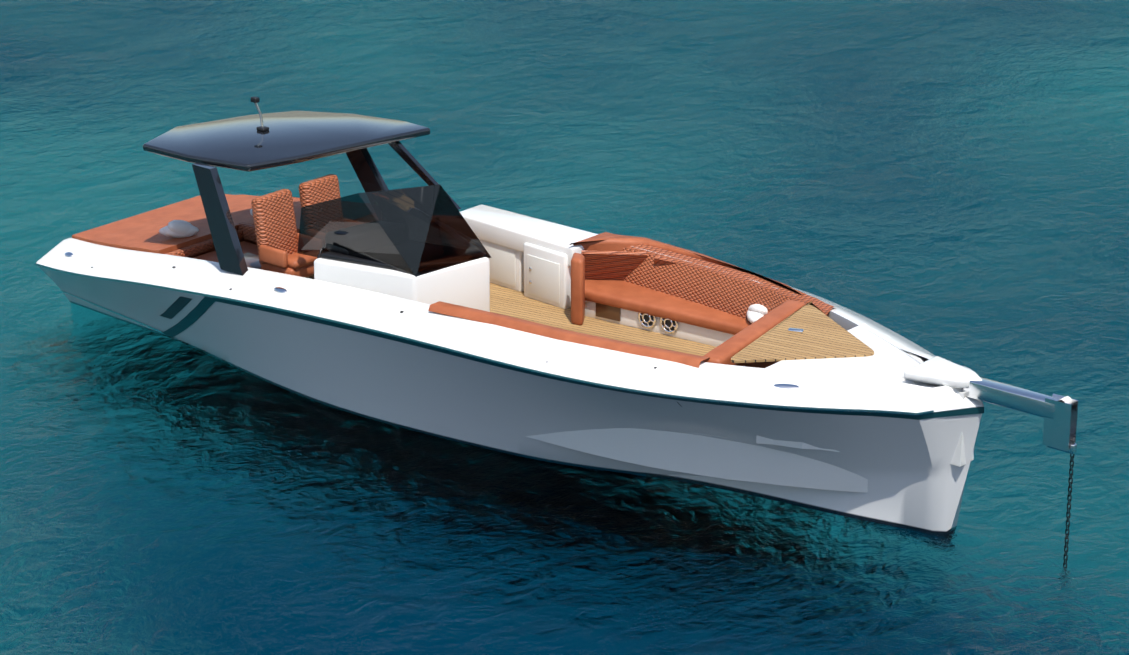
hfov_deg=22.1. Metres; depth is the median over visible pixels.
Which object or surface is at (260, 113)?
roof mast
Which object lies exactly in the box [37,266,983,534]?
ship hull
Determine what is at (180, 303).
hull vent slot
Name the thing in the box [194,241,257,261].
aft sofa seat
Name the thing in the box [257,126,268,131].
roof mast base
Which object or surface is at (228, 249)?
t-top pillar
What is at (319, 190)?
helm seat
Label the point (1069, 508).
anchor chain
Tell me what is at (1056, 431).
anchor roller plate
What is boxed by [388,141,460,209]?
t-top strut
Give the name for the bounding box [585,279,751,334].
bow seat
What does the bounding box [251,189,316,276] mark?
helm seat
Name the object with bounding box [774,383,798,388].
bow cleat
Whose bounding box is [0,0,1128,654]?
water
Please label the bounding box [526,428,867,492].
cockpit sole base
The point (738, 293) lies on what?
bow sofa back
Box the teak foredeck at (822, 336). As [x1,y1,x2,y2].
[731,301,873,362]
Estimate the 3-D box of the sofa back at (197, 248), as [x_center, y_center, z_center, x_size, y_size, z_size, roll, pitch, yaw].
[-4.261,-0.966,34.331,0.100,0.114,1.320,16,25,37]
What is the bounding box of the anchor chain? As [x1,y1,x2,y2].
[1063,454,1073,567]
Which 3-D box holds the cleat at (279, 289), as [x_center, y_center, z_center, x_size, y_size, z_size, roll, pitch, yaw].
[-3.137,-0.412,31.991,0.200,0.036,0.080,17,50,39]
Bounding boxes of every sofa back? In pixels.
[166,230,243,256]
[238,222,255,241]
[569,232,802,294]
[622,243,833,319]
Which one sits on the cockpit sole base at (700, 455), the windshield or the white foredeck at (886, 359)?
the white foredeck at (886, 359)
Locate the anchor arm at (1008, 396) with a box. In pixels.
[962,376,1059,418]
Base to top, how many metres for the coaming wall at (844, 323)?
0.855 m
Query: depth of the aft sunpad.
35.15 m
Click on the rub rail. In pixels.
(583, 381)
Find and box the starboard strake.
[213,298,983,419]
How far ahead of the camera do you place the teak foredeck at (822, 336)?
29.59 m
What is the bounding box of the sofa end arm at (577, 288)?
[571,253,584,324]
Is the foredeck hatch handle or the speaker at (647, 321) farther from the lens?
the speaker at (647, 321)
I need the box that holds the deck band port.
[636,247,982,404]
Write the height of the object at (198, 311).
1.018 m
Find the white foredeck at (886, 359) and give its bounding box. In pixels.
[756,323,973,466]
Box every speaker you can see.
[638,312,656,327]
[660,318,678,332]
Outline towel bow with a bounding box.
[746,304,767,322]
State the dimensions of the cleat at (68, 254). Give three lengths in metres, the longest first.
0.160 x 0.080 x 0.036 m
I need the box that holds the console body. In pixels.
[314,257,489,311]
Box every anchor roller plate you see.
[1042,398,1070,450]
[1052,394,1078,442]
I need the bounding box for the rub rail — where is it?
[35,263,933,414]
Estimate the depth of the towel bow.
31.36 m
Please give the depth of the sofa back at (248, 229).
34.66 m
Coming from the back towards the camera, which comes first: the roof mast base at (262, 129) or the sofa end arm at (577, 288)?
the roof mast base at (262, 129)
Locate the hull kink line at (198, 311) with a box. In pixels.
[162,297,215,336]
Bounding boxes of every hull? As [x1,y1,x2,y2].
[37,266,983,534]
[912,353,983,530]
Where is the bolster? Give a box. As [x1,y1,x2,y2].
[428,301,709,367]
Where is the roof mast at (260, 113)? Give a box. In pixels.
[254,103,263,126]
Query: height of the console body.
0.840 m
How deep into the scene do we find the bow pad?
29.85 m
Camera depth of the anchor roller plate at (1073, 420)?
27.77 m
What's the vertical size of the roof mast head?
0.060 m
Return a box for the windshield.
[297,184,491,276]
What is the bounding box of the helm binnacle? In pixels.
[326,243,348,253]
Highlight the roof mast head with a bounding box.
[251,96,259,102]
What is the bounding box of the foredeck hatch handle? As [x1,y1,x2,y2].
[788,328,803,332]
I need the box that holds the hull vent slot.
[160,296,191,318]
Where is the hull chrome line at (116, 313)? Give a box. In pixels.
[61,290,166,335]
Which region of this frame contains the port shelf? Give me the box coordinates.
[460,204,597,266]
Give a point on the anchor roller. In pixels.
(1067, 399)
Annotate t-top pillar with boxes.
[192,162,247,275]
[346,148,388,191]
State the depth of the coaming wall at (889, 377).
28.68 m
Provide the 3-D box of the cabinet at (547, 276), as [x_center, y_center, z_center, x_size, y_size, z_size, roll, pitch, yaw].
[-0.052,-0.654,33.174,0.670,0.660,0.630,16,25,37]
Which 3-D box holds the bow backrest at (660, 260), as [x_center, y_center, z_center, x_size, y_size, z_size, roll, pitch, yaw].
[1.532,-0.532,32.254,1.354,0.403,0.244,13,24,32]
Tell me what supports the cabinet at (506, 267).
on the cockpit sole base at (700, 455)
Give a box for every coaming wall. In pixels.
[632,246,920,363]
[689,374,905,438]
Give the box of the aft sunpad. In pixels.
[72,194,300,257]
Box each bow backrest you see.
[581,250,646,279]
[654,255,678,263]
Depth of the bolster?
29.85 m
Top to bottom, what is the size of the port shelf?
0.230 m
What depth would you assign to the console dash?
31.81 m
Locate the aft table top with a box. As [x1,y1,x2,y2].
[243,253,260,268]
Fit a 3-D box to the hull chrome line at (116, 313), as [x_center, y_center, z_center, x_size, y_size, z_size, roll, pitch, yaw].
[-5.412,-0.174,34.761,1.831,0.179,0.031,15,25,36]
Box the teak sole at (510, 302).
[305,274,715,355]
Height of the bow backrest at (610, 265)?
0.403 m
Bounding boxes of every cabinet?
[479,239,523,291]
[524,242,570,308]
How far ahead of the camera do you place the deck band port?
30.19 m
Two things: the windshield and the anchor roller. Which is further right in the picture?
the anchor roller
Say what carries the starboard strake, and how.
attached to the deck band
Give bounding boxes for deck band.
[36,238,982,412]
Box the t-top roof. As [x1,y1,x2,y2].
[143,111,429,171]
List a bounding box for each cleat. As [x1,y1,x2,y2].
[65,252,72,256]
[274,287,286,292]
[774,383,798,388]
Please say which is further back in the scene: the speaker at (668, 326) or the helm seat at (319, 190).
the helm seat at (319, 190)
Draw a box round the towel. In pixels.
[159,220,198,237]
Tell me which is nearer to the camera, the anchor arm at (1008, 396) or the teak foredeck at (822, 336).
the anchor arm at (1008, 396)
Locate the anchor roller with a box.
[1058,396,1071,403]
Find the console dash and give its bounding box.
[321,251,395,269]
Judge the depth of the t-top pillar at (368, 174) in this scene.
33.98 m
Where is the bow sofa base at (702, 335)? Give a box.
[585,300,733,346]
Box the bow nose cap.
[904,356,981,387]
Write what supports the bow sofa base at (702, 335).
on the teak sole at (510, 302)
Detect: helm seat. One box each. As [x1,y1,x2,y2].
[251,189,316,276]
[299,174,340,206]
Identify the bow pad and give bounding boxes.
[701,300,805,367]
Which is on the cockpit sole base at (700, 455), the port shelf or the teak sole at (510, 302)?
the teak sole at (510, 302)

